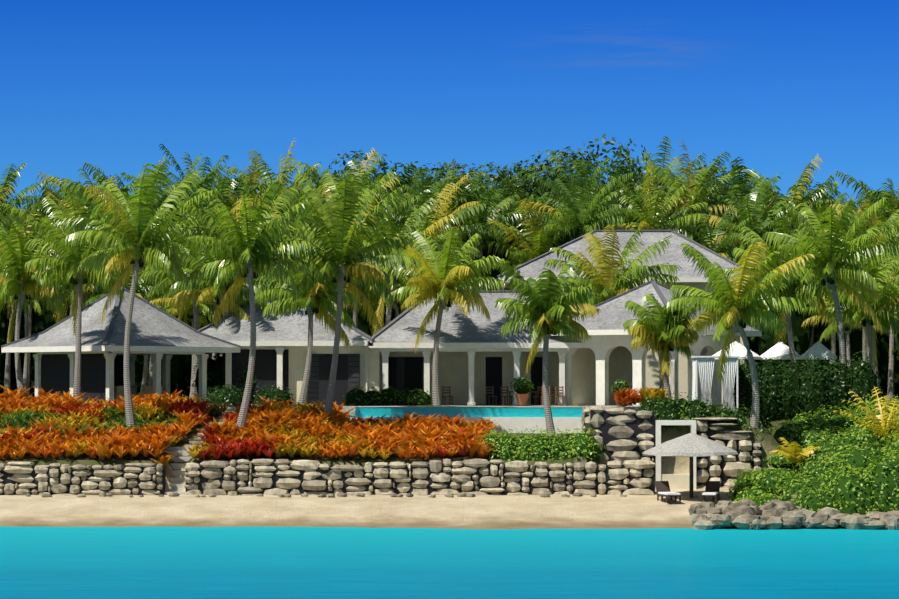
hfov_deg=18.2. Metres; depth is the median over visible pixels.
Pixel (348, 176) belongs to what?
palm
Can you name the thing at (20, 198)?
palm
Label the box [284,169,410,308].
palm
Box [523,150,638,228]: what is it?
palm
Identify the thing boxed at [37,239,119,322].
palm
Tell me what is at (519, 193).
palm
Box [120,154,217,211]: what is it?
palm
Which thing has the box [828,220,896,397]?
palm
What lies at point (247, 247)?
palm
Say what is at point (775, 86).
sky
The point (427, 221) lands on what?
palm
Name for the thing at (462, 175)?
palm
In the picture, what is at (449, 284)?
palm
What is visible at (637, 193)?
palm
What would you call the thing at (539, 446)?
garden hedge
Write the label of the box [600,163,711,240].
palm
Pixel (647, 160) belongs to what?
palm
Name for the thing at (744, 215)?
palm
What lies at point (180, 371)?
understory bush
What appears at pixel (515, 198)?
palm
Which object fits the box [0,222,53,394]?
palm
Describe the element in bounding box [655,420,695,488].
niche wall
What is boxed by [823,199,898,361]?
palm
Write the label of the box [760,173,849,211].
palm
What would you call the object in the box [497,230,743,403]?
house
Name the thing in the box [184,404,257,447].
garden path
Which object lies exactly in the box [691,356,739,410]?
cabana
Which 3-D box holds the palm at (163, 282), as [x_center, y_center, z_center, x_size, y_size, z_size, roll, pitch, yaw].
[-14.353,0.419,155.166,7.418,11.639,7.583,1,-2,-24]
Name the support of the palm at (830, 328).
on the ground
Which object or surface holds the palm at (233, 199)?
on the ground
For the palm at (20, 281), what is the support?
on the ground
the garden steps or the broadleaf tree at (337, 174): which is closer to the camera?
the garden steps
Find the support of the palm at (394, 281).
on the ground
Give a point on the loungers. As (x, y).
(712, 488)
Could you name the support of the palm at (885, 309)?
on the ground
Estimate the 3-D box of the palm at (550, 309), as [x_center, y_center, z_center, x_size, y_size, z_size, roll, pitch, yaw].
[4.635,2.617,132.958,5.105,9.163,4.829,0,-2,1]
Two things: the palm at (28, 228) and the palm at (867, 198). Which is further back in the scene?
the palm at (867, 198)
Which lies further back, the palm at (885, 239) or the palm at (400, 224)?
the palm at (400, 224)
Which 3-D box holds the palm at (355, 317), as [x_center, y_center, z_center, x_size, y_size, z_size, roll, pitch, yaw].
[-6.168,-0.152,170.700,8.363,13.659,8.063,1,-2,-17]
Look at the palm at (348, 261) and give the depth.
135.22 m
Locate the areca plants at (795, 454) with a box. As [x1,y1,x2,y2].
[770,386,898,463]
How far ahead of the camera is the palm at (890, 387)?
176.84 m
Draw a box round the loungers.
[654,481,719,501]
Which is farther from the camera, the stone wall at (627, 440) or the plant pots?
the plant pots
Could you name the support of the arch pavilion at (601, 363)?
on the ground
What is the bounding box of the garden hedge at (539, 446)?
[475,426,605,464]
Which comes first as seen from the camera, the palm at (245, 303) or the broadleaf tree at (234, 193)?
the palm at (245, 303)
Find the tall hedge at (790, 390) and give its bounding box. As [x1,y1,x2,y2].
[733,351,882,422]
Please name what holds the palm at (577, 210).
on the ground
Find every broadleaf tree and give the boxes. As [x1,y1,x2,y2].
[21,191,83,223]
[202,176,259,203]
[297,150,429,232]
[372,161,510,217]
[403,160,577,218]
[479,134,708,230]
[557,159,752,215]
[718,178,840,206]
[854,189,897,219]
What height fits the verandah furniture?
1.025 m
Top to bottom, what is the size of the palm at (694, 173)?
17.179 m
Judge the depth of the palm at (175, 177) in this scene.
193.81 m
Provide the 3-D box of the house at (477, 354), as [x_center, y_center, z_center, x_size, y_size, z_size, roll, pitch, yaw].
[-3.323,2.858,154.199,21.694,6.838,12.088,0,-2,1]
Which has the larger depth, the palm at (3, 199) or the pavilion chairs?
the palm at (3, 199)
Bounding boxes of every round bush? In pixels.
[201,384,249,406]
[250,384,295,404]
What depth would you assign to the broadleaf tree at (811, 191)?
196.77 m
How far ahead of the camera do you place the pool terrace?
138.57 m
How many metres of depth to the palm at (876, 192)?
177.52 m
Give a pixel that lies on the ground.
(598, 511)
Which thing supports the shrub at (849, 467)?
on the ground
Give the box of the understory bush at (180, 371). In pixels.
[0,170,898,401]
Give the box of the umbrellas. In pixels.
[712,339,836,369]
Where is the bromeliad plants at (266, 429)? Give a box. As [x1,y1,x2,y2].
[0,385,670,465]
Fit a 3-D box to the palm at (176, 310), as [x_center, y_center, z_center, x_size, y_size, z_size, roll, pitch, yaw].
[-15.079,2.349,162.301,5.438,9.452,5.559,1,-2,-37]
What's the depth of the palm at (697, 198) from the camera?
183.31 m
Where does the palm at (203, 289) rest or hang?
on the ground
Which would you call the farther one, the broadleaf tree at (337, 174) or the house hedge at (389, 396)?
the broadleaf tree at (337, 174)
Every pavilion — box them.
[1,286,240,403]
[542,280,761,405]
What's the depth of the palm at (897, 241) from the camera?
161.66 m
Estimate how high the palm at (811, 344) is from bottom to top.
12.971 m
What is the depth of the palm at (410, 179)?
183.63 m
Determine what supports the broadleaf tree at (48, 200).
on the ground
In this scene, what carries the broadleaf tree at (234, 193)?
on the ground
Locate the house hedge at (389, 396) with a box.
[342,385,432,405]
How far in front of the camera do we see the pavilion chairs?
146.02 m
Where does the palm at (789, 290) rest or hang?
on the ground
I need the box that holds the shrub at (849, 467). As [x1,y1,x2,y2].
[726,394,898,526]
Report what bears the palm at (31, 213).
on the ground
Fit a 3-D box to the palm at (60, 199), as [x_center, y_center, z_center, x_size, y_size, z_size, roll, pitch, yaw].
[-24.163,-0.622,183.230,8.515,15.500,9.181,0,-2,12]
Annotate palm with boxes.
[0,163,59,217]
[0,184,30,229]
[0,194,50,233]
[0,199,89,396]
[0,219,68,391]
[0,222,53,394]
[0,242,26,313]
[1,186,151,399]
[3,247,70,396]
[10,206,88,236]
[15,187,142,317]
[20,175,134,232]
[32,169,175,232]
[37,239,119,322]
[45,163,226,428]
[52,226,143,305]
[72,156,178,204]
[82,245,164,310]
[103,197,201,225]
[113,174,130,198]
[115,195,209,385]
[115,261,178,391]
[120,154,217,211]
[131,199,245,401]
[149,280,245,389]
[152,144,263,203]
[166,237,276,319]
[176,165,268,358]
[179,180,320,429]
[180,178,322,286]
[180,242,230,359]
[187,241,247,355]
[207,154,297,204]
[224,138,324,207]
[228,179,300,211]
[240,210,313,288]
[255,249,359,404]
[257,169,399,284]
[270,179,420,416]
[277,148,385,211]
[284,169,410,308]
[302,226,395,304]
[306,184,426,327]
[318,158,428,222]
[322,198,455,333]
[349,161,439,231]
[355,250,426,317]
[361,169,506,275]
[375,207,415,329]
[377,228,504,405]
[389,168,487,259]
[425,170,539,289]
[448,158,535,216]
[452,193,512,221]
[480,177,570,239]
[481,198,571,287]
[487,180,576,219]
[494,259,600,436]
[516,161,634,241]
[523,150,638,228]
[544,225,681,310]
[585,158,692,224]
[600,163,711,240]
[605,136,724,203]
[615,140,749,221]
[623,293,699,398]
[663,241,814,427]
[675,207,756,264]
[685,159,759,216]
[696,157,795,232]
[696,180,800,260]
[708,217,848,362]
[725,154,838,233]
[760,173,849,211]
[762,195,898,364]
[779,205,850,361]
[790,239,898,372]
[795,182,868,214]
[797,222,860,363]
[802,277,897,365]
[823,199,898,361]
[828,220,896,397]
[829,169,898,401]
[838,182,898,214]
[866,190,898,238]
[876,237,898,299]
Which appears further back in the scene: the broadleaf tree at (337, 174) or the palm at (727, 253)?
the broadleaf tree at (337, 174)
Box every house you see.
[198,289,587,405]
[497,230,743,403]
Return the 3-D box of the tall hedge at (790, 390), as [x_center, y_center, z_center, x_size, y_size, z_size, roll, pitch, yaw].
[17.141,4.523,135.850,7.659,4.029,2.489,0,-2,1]
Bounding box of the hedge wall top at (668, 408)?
[635,392,771,440]
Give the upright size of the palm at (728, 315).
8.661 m
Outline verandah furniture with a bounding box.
[442,386,565,405]
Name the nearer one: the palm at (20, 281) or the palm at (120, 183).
the palm at (20, 281)
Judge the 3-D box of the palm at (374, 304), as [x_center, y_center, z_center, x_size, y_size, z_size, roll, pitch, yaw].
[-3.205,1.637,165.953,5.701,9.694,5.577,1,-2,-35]
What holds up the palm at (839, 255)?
on the ground
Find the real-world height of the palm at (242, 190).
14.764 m
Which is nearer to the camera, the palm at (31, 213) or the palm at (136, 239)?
the palm at (136, 239)
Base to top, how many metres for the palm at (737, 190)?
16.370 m
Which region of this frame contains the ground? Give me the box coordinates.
[0,402,889,528]
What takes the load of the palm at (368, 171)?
on the ground
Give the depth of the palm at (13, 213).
184.66 m
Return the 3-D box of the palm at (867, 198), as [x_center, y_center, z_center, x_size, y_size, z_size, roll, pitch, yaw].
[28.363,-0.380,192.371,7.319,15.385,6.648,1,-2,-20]
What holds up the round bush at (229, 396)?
on the ground
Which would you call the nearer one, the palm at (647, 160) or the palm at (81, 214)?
the palm at (81, 214)
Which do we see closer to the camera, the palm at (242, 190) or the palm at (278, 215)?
the palm at (278, 215)
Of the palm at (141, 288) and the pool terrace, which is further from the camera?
the palm at (141, 288)
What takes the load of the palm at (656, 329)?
on the ground
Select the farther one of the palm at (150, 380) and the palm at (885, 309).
the palm at (150, 380)
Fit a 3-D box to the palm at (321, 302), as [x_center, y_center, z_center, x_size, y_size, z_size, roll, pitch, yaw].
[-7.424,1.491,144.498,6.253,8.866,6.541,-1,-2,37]
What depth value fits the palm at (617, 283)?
156.01 m
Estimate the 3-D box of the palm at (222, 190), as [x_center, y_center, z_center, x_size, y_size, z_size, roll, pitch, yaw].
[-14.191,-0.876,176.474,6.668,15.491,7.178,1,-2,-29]
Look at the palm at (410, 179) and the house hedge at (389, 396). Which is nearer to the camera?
the house hedge at (389, 396)
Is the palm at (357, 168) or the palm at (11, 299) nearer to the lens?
the palm at (11, 299)
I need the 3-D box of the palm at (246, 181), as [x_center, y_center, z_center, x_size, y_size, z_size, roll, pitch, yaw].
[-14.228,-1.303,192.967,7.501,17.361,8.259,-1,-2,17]
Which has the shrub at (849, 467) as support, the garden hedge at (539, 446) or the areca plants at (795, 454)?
the areca plants at (795, 454)
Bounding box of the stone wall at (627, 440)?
[0,406,761,495]
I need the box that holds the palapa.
[643,433,737,498]
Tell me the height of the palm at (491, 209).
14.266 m
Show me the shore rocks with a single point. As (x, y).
(745, 514)
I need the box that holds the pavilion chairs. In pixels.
[114,386,162,402]
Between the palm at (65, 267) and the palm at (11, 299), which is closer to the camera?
the palm at (65, 267)
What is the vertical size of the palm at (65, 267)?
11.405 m
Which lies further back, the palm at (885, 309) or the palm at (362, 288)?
the palm at (362, 288)
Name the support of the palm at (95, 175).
on the ground
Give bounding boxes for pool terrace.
[219,405,640,433]
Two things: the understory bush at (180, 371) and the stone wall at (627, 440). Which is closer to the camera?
the stone wall at (627, 440)
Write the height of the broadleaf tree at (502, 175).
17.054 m
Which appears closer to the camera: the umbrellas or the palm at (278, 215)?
the umbrellas
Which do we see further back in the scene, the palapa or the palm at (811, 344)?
the palm at (811, 344)
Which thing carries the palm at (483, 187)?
on the ground
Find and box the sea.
[0,526,898,598]
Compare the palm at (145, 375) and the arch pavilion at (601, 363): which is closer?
the arch pavilion at (601, 363)
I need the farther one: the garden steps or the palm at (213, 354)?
the palm at (213, 354)
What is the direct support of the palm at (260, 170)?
on the ground
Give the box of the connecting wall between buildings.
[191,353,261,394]
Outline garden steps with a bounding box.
[165,447,191,494]
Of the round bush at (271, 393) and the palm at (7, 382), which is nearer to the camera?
the round bush at (271, 393)
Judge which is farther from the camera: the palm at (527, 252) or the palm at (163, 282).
the palm at (527, 252)
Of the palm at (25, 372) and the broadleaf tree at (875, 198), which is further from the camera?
the broadleaf tree at (875, 198)
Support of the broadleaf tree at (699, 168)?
on the ground
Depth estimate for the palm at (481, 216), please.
176.58 m
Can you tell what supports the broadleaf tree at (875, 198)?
on the ground
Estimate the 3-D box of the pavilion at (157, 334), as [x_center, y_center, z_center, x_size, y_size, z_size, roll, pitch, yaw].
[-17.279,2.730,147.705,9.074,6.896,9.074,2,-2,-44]
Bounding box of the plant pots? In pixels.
[510,376,630,406]
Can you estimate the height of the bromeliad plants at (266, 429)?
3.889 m
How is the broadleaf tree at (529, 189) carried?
on the ground
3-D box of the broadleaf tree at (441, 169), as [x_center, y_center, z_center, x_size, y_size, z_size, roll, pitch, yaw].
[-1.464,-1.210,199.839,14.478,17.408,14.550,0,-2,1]
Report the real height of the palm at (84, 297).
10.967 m
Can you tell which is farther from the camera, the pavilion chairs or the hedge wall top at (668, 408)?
the pavilion chairs
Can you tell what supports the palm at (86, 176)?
on the ground
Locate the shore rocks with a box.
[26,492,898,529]
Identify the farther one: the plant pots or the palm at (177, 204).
the palm at (177, 204)
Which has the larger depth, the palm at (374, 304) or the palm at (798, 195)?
the palm at (798, 195)
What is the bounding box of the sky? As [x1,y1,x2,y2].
[0,0,898,213]

